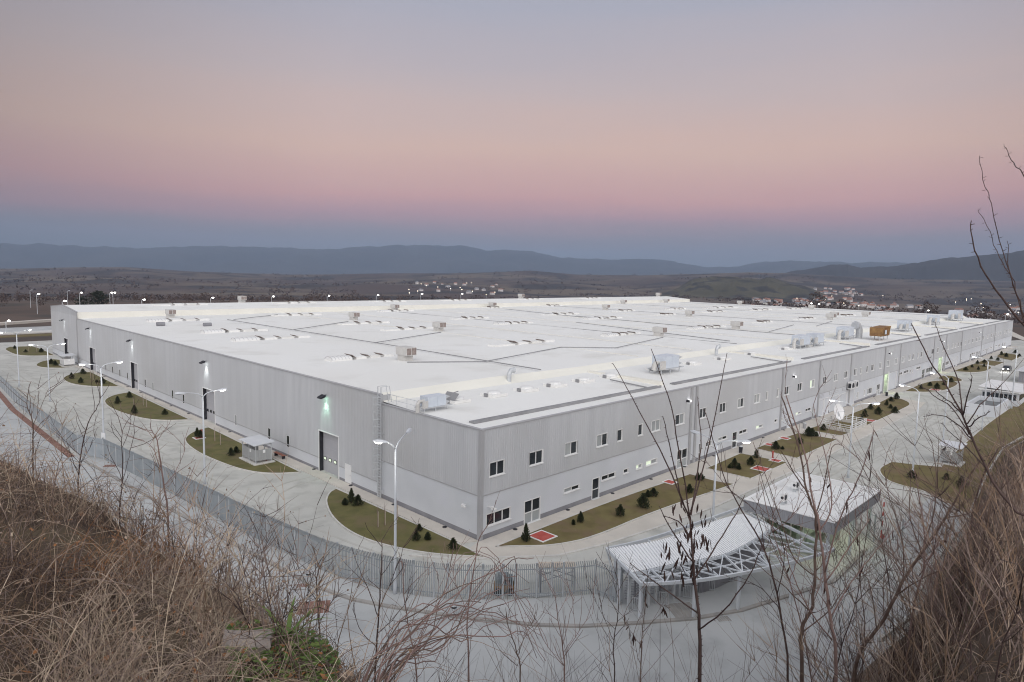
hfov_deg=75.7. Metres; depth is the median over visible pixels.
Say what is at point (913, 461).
street lamp
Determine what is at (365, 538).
kerb
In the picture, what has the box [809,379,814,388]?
window
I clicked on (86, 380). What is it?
lawn
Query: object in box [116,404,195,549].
bare sapling
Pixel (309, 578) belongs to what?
bollard light
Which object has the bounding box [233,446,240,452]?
conifer shrub
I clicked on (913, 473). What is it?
conifer shrub
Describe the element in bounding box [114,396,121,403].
conifer shrub
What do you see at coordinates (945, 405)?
street lamp
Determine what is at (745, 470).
lawn
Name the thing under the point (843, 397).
roller door
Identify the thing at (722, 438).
window
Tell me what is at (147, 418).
kerb
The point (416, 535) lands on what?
conifer shrub
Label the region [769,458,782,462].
hydrant pit
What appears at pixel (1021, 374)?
storage shed
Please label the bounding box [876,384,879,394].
door
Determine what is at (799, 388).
window
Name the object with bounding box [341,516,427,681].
bare sapling
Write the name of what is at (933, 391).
kerb
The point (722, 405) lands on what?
window
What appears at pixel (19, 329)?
road
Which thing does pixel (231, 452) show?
conifer shrub
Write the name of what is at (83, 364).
street lamp
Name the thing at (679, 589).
turnstile
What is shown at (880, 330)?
rusty container
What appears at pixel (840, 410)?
satellite dish
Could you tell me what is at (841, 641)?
bare tree
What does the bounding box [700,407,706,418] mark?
window
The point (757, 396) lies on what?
window
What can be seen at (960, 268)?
dark hills
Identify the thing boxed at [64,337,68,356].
loading door
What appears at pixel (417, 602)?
bare sapling
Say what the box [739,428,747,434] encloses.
window
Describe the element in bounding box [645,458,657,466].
window
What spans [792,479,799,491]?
condenser unit
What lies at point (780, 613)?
bare tree
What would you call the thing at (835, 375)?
window
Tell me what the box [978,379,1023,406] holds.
storage shed
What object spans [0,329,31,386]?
street lamp
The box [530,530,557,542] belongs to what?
hydrant pit
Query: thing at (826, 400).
door
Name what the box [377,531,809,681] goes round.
fine shoots
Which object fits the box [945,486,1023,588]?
bare tree
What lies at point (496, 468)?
window
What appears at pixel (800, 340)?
rooftop air unit
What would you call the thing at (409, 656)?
vine bundle
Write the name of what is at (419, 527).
conifer shrub
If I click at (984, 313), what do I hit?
field tree
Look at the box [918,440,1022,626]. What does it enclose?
bare tree
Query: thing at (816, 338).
rooftop air unit
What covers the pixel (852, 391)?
door
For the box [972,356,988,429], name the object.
street lamp
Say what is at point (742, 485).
sidewalk
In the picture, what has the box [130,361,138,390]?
loading door
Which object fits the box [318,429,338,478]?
loading door
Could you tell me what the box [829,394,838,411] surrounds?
roller door
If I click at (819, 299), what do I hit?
field tree
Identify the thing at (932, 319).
rooftop air unit
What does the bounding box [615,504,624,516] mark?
conifer shrub
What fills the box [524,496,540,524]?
door
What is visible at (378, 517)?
young tree
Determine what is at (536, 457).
window
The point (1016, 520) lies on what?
bare thicket
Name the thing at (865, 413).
conifer shrub
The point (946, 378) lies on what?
lawn
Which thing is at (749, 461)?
conifer shrub
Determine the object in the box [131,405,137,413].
conifer shrub
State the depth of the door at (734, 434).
92.96 m
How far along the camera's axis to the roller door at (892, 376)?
146.53 m
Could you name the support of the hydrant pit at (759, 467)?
on the lawn at (745, 470)
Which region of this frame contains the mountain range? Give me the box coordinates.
[0,243,908,274]
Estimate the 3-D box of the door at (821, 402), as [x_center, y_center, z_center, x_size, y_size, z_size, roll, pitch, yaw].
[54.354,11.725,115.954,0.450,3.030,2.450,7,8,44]
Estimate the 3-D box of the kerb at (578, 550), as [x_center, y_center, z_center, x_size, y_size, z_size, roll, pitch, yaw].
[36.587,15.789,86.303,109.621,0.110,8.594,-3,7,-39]
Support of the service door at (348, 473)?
in the factory building
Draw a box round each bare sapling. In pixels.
[0,371,76,473]
[50,375,108,496]
[102,396,175,526]
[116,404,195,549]
[253,519,368,639]
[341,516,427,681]
[398,545,449,681]
[440,497,498,681]
[470,592,545,681]
[521,551,597,681]
[584,543,634,681]
[609,552,670,681]
[910,322,1023,515]
[969,147,1023,325]
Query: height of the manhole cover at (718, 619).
0.038 m
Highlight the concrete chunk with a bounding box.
[222,629,272,657]
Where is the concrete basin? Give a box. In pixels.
[965,395,1008,417]
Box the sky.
[0,0,1023,266]
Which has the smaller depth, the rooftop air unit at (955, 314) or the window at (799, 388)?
the window at (799, 388)
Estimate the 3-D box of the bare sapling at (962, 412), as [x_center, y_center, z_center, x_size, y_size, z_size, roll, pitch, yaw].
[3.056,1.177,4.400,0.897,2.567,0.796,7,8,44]
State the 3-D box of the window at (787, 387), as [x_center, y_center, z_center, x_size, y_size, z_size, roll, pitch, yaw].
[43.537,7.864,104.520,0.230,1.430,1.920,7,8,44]
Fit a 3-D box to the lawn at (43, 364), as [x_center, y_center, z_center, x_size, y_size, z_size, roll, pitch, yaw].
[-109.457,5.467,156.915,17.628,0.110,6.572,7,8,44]
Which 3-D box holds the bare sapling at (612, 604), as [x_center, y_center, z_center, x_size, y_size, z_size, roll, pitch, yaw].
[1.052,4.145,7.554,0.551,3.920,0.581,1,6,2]
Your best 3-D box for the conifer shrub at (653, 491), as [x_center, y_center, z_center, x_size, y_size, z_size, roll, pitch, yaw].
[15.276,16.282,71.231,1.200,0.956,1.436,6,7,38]
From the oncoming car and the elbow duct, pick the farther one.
the oncoming car
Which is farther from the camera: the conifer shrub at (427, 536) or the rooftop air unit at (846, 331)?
the rooftop air unit at (846, 331)
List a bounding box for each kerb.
[0,330,51,334]
[5,346,54,355]
[63,372,119,386]
[83,460,865,627]
[104,392,190,420]
[185,427,300,473]
[326,488,482,556]
[409,409,919,560]
[495,473,735,546]
[706,453,787,478]
[756,433,837,458]
[805,397,909,435]
[879,406,1012,515]
[904,380,957,391]
[956,364,991,372]
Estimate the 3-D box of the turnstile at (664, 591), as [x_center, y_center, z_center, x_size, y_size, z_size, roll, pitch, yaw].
[11.044,17.726,48.323,1.800,2.550,2.109,-1,6,-23]
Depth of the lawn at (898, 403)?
117.85 m
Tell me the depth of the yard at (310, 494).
80.84 m
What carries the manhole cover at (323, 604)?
on the road at (722, 638)
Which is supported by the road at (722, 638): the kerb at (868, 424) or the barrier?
the barrier
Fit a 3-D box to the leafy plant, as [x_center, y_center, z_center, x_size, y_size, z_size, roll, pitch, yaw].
[-1.501,1.963,4.519,0.496,0.184,0.609,-1,6,-21]
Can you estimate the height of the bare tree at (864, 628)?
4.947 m
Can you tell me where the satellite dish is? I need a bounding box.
[834,404,844,424]
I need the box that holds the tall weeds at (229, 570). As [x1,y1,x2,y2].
[0,375,415,681]
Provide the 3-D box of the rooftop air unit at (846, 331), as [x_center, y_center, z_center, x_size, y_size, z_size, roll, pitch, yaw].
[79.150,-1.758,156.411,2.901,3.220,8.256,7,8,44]
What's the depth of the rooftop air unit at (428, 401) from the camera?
64.64 m
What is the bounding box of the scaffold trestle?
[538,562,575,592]
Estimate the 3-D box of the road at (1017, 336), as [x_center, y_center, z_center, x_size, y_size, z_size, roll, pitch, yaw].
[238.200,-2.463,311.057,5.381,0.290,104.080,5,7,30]
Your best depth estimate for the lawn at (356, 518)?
60.99 m
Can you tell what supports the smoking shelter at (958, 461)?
on the lawn at (898, 479)
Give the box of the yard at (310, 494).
[0,340,1023,599]
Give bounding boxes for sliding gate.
[77,433,103,459]
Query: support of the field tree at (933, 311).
on the ground at (15, 310)
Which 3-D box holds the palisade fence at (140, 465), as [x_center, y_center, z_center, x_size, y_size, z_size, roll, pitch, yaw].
[-23.734,15.638,61.077,64.323,2.820,8.122,4,7,29]
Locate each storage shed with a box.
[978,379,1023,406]
[1016,366,1023,382]
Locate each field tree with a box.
[74,296,90,304]
[88,290,109,304]
[805,292,825,307]
[833,299,851,309]
[915,302,938,313]
[966,305,995,318]
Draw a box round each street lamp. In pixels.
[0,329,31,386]
[28,343,65,401]
[79,361,122,432]
[175,388,226,484]
[373,428,411,593]
[690,430,750,521]
[829,399,879,477]
[898,383,919,470]
[930,372,948,440]
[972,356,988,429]
[1002,346,1017,408]
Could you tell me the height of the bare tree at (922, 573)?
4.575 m
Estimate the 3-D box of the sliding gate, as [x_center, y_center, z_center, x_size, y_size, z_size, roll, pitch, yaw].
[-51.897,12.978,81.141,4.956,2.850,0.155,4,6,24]
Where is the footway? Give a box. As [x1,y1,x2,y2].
[74,454,835,623]
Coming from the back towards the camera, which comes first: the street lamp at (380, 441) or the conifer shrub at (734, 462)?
the conifer shrub at (734, 462)
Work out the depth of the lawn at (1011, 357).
219.02 m
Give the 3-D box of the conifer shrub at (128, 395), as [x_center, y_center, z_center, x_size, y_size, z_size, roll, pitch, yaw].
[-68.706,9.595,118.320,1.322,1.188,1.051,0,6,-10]
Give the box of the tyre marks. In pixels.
[2,365,1011,595]
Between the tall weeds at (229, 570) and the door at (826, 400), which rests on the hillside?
the tall weeds at (229, 570)
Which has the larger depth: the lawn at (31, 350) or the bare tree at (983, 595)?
the lawn at (31, 350)
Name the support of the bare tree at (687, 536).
on the hillside
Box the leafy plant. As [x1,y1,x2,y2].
[254,596,324,640]
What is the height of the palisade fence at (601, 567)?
2.820 m
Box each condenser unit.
[780,491,787,504]
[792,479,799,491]
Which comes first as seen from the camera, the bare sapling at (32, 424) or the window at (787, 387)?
the bare sapling at (32, 424)
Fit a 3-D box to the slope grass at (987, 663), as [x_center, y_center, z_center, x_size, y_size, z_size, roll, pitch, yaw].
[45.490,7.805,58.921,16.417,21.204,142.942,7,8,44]
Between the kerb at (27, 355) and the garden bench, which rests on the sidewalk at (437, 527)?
the garden bench
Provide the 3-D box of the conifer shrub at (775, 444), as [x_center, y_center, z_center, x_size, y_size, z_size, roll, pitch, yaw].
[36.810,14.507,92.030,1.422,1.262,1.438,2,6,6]
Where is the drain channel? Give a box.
[878,436,1023,645]
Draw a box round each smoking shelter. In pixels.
[59,353,76,366]
[238,435,274,465]
[936,440,966,466]
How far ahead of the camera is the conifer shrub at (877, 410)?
117.88 m
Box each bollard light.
[306,570,310,581]
[451,603,456,613]
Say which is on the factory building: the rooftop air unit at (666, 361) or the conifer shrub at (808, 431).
the rooftop air unit at (666, 361)
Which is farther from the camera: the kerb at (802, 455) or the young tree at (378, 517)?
the kerb at (802, 455)
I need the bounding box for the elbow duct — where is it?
[851,321,862,337]
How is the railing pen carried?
on the lawn at (898, 403)
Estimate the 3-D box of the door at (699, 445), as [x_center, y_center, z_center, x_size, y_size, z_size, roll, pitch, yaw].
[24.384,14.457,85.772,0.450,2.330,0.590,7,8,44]
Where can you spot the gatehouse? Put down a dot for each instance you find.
(785, 511)
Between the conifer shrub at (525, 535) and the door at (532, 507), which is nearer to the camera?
the conifer shrub at (525, 535)
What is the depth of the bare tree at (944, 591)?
11.34 m
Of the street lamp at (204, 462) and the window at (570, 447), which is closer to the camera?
the window at (570, 447)
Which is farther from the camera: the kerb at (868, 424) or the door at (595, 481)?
the kerb at (868, 424)
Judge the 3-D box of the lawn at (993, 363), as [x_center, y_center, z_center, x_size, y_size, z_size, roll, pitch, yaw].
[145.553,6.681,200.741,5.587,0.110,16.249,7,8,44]
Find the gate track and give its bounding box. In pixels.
[836,548,876,581]
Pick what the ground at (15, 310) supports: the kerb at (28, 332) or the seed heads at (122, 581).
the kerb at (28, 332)
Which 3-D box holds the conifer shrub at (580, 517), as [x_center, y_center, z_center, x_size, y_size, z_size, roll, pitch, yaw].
[6.565,16.806,63.073,0.747,1.167,0.832,3,6,15]
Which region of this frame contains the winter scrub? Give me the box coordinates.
[0,291,1023,323]
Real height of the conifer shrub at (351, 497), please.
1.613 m
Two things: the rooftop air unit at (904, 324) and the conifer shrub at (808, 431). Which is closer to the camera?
the conifer shrub at (808, 431)
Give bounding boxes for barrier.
[877,498,884,549]
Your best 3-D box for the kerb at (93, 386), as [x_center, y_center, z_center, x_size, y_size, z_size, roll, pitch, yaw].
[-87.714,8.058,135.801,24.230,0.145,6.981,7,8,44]
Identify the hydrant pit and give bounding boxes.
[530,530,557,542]
[662,479,676,484]
[750,465,771,471]
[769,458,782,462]
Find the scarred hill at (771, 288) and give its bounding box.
[654,276,849,302]
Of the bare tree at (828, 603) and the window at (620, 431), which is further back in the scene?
the window at (620, 431)
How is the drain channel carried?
on the yard at (310, 494)
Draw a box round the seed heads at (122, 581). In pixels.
[0,442,352,681]
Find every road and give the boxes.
[0,326,51,331]
[0,396,966,681]
[1012,332,1023,340]
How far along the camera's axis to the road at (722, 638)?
43.45 m
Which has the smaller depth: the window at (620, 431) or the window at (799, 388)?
the window at (620, 431)
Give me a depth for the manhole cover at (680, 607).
46.99 m
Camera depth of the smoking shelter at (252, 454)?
80.60 m
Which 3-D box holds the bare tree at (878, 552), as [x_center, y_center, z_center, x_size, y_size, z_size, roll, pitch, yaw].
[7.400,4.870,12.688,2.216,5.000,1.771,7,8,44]
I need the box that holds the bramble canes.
[0,380,555,681]
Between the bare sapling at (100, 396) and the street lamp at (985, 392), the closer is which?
the bare sapling at (100, 396)
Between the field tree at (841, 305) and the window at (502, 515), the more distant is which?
the field tree at (841, 305)
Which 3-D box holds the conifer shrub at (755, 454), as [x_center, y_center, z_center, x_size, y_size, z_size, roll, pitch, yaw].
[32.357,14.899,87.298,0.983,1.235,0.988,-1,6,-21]
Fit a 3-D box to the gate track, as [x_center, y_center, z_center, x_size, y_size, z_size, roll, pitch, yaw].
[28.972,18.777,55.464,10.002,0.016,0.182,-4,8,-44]
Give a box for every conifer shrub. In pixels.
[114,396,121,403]
[125,391,132,397]
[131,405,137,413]
[161,409,167,414]
[196,430,205,437]
[227,447,234,455]
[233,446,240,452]
[341,498,348,504]
[347,488,354,502]
[350,494,364,506]
[411,530,420,541]
[415,523,422,530]
[424,532,431,539]
[446,537,459,549]
[521,523,530,541]
[577,511,583,522]
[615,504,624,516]
[636,493,649,508]
[645,489,651,496]
[649,488,658,496]
[687,484,694,492]
[730,457,737,467]
[746,456,754,465]
[752,449,760,457]
[771,441,780,448]
[802,426,813,436]
[859,409,867,416]
[874,406,882,413]
[890,406,899,412]
[893,392,899,398]
[907,470,918,478]
[956,475,966,487]
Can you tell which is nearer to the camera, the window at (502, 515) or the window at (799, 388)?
the window at (502, 515)
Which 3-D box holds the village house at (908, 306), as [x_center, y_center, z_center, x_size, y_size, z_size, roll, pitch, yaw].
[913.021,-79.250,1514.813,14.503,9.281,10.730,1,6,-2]
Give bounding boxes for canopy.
[605,506,834,617]
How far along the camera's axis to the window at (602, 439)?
70.37 m
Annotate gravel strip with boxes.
[0,391,73,456]
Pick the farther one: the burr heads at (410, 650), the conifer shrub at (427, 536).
the conifer shrub at (427, 536)
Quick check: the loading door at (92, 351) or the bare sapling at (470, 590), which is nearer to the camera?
the bare sapling at (470, 590)
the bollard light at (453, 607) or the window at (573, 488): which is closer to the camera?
the bollard light at (453, 607)
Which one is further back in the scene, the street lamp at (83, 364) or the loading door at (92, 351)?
the loading door at (92, 351)
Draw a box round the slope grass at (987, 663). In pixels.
[846,442,1023,681]
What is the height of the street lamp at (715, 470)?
10.218 m
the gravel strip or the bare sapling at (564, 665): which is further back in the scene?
the gravel strip
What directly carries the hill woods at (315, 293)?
on the ground at (15, 310)
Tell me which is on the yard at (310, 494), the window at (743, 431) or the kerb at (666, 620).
the kerb at (666, 620)
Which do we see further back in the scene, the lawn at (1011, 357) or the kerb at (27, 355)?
the lawn at (1011, 357)
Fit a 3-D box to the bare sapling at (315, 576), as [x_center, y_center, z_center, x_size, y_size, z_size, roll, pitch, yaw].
[-1.746,2.447,6.022,0.428,1.893,1.372,3,6,17]
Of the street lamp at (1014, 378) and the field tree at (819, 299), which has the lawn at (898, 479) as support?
the street lamp at (1014, 378)
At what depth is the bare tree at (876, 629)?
7.97 m
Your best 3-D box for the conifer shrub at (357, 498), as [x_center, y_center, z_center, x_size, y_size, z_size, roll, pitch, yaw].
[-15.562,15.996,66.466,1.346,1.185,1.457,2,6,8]
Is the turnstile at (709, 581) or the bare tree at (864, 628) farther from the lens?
the turnstile at (709, 581)
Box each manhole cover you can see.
[295,600,331,614]
[665,602,701,617]
[714,615,732,621]
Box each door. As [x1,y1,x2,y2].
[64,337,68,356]
[89,347,96,371]
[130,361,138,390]
[202,387,215,424]
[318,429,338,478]
[345,463,351,483]
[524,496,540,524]
[591,476,599,499]
[676,447,687,468]
[698,443,700,460]
[732,431,737,448]
[818,398,823,415]
[823,397,828,414]
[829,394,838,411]
[839,392,846,406]
[849,388,854,405]
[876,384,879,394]
[888,371,896,389]
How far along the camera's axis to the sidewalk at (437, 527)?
73.31 m
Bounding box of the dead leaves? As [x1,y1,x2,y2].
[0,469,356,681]
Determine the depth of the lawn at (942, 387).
151.69 m
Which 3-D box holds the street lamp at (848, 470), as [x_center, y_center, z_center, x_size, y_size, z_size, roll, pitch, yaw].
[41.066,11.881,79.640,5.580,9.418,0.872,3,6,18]
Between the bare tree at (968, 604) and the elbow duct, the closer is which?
the bare tree at (968, 604)
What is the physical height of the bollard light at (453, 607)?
0.800 m
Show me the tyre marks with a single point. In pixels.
(440, 577)
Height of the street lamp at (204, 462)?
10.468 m
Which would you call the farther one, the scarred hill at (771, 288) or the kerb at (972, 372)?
the scarred hill at (771, 288)
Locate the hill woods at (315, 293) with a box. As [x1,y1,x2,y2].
[0,266,1023,321]
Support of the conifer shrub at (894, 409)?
on the lawn at (898, 403)
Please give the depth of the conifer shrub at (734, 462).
82.31 m
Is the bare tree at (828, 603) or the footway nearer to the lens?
the bare tree at (828, 603)
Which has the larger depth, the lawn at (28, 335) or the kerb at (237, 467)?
the lawn at (28, 335)
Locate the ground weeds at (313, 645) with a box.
[225,617,340,681]
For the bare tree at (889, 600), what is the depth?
13.23 m
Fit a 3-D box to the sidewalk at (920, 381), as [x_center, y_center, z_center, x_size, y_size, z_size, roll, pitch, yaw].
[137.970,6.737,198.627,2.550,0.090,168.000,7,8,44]
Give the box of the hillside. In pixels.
[0,441,1023,681]
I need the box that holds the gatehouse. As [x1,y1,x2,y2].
[743,471,879,571]
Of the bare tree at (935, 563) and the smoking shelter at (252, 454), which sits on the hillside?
the bare tree at (935, 563)
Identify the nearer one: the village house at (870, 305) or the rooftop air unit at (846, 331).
the rooftop air unit at (846, 331)
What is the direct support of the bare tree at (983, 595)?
on the hillside
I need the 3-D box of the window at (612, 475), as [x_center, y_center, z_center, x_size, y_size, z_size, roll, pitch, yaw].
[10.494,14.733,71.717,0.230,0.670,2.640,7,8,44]
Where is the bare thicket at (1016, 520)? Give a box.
[719,360,1023,681]
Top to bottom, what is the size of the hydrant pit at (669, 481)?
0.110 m
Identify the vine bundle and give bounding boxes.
[362,547,554,681]
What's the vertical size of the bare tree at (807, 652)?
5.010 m
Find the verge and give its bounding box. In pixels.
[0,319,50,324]
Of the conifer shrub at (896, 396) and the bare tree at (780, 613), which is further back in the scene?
the conifer shrub at (896, 396)
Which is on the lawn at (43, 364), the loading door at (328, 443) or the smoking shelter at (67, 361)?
the smoking shelter at (67, 361)
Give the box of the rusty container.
[870,325,890,339]
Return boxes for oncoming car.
[1002,365,1011,370]
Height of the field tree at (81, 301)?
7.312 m
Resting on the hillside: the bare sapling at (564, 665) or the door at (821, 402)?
the bare sapling at (564, 665)
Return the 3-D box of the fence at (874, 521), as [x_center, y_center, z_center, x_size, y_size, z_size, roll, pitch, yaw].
[35.153,17.207,59.508,8.620,2.600,1.920,7,8,44]
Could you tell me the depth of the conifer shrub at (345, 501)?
66.43 m
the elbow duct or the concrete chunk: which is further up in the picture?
the elbow duct
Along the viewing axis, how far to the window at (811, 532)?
57.96 m
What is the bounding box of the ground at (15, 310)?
[0,267,1023,342]
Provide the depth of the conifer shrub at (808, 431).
100.06 m
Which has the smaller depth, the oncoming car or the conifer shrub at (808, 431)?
the conifer shrub at (808, 431)
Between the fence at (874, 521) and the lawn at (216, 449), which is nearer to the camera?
the fence at (874, 521)
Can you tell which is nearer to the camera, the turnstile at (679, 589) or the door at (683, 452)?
the turnstile at (679, 589)
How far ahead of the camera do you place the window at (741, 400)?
93.33 m
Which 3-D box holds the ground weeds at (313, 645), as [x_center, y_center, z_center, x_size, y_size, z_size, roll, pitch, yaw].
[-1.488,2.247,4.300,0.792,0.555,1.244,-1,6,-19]
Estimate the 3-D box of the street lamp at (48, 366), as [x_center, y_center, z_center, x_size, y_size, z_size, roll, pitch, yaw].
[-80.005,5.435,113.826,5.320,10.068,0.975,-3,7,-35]
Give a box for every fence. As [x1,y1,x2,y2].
[0,375,76,450]
[102,438,595,599]
[594,559,622,603]
[853,511,960,553]
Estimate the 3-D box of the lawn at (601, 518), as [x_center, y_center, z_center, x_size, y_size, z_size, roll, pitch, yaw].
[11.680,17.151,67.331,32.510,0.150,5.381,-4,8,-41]
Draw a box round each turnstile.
[644,564,676,604]
[667,559,698,597]
[689,564,714,589]
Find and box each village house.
[867,304,874,308]
[905,304,913,307]
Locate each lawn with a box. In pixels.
[0,333,51,337]
[6,346,52,355]
[37,359,63,367]
[64,372,116,385]
[105,393,186,419]
[186,428,298,472]
[327,489,478,555]
[499,474,730,545]
[709,453,784,477]
[758,433,835,457]
[812,397,908,434]
[880,402,1023,514]
[906,380,956,391]
[939,375,961,380]
[955,364,990,371]
[975,360,1002,365]
[997,353,1018,359]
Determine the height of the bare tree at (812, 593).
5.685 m
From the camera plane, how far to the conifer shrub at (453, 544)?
56.27 m
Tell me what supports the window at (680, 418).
in the factory building
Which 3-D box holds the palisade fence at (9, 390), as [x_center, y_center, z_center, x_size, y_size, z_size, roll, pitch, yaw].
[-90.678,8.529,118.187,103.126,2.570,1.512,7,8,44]
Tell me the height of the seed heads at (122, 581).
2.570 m
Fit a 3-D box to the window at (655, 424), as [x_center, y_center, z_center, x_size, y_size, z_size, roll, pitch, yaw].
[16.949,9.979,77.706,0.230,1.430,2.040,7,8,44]
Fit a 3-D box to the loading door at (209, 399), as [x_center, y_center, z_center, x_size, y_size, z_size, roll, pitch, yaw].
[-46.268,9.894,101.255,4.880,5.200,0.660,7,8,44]
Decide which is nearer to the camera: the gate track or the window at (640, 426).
the gate track
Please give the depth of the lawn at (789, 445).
94.78 m
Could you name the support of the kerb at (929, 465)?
on the yard at (310, 494)
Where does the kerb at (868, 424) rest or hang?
on the yard at (310, 494)
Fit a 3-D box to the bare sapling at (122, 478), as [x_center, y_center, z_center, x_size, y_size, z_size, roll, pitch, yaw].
[-3.993,1.273,6.907,0.358,1.448,0.893,3,6,15]
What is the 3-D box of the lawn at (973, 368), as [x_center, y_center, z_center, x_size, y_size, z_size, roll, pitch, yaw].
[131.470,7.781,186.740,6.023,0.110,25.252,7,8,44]
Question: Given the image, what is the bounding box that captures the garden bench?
[274,451,285,458]
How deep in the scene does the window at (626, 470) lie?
74.12 m
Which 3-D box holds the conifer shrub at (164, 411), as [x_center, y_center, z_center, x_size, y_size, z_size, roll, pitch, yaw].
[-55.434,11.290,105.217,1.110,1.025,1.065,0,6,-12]
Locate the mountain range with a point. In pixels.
(400, 259)
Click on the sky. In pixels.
(703, 133)
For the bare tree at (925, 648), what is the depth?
7.60 m
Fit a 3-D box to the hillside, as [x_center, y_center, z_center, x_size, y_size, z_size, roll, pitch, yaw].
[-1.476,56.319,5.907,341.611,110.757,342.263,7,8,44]
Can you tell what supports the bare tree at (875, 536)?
on the hillside
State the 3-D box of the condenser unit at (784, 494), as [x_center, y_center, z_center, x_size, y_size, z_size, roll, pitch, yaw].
[23.884,13.828,57.847,0.355,1.000,0.860,7,8,44]
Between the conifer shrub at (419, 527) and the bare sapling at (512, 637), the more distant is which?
the conifer shrub at (419, 527)
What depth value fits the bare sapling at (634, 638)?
7.20 m
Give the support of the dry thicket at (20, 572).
on the hillside
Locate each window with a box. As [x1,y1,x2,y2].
[486,506,511,527]
[489,459,505,477]
[529,449,543,466]
[564,483,579,494]
[565,440,577,456]
[596,432,607,447]
[601,471,615,481]
[617,428,622,442]
[623,467,628,474]
[636,463,641,469]
[638,423,642,436]
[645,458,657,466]
[651,419,660,432]
[675,413,684,425]
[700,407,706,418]
[718,435,726,441]
[719,402,725,413]
[737,397,743,408]
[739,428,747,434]
[754,393,760,403]
[766,518,825,543]
[784,386,788,395]
[797,382,801,391]
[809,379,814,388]
[834,373,837,381]
[867,387,871,394]
[926,367,931,373]
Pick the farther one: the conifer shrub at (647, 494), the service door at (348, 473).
the service door at (348, 473)
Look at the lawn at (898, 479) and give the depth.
85.20 m
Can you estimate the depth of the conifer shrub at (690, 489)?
72.44 m
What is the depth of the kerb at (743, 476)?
82.11 m
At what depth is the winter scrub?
524.62 m
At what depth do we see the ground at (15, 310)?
2293.49 m
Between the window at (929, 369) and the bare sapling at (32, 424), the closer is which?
the bare sapling at (32, 424)
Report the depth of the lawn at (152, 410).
109.99 m
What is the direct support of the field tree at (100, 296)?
on the ground at (15, 310)
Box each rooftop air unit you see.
[414,393,452,413]
[647,353,683,373]
[789,334,812,348]
[806,333,824,346]
[834,326,855,339]
[895,320,911,331]
[925,315,939,324]
[947,310,962,320]
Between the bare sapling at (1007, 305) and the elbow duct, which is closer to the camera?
the bare sapling at (1007, 305)
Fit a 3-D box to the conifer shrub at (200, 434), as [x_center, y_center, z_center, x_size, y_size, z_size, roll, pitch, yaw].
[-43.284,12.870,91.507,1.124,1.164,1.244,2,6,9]
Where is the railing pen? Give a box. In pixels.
[819,415,866,432]
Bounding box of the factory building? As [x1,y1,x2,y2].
[51,293,1013,540]
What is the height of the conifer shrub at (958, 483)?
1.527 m
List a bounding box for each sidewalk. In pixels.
[76,365,477,543]
[461,395,924,558]
[881,346,1017,393]
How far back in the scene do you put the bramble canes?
3.93 m
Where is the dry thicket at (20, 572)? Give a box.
[0,421,378,681]
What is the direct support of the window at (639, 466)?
in the factory building
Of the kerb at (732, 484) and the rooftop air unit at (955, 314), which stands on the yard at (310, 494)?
the kerb at (732, 484)
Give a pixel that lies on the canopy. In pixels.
(737, 549)
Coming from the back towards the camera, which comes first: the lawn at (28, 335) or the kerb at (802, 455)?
the lawn at (28, 335)
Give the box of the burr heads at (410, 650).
[0,372,412,652]
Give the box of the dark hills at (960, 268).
[787,250,1023,280]
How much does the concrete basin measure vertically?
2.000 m
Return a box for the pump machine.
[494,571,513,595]
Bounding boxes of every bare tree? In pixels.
[612,349,761,681]
[691,409,788,681]
[751,393,880,681]
[756,471,860,681]
[757,504,917,681]
[775,359,915,681]
[806,469,890,681]
[826,517,1006,680]
[832,497,1022,681]
[836,462,946,681]
[837,478,920,680]
[851,410,1020,681]
[857,506,921,679]
[873,455,967,681]
[888,492,1020,681]
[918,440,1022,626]
[920,542,979,651]
[943,563,1020,649]
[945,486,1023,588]
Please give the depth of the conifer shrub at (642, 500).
67.30 m

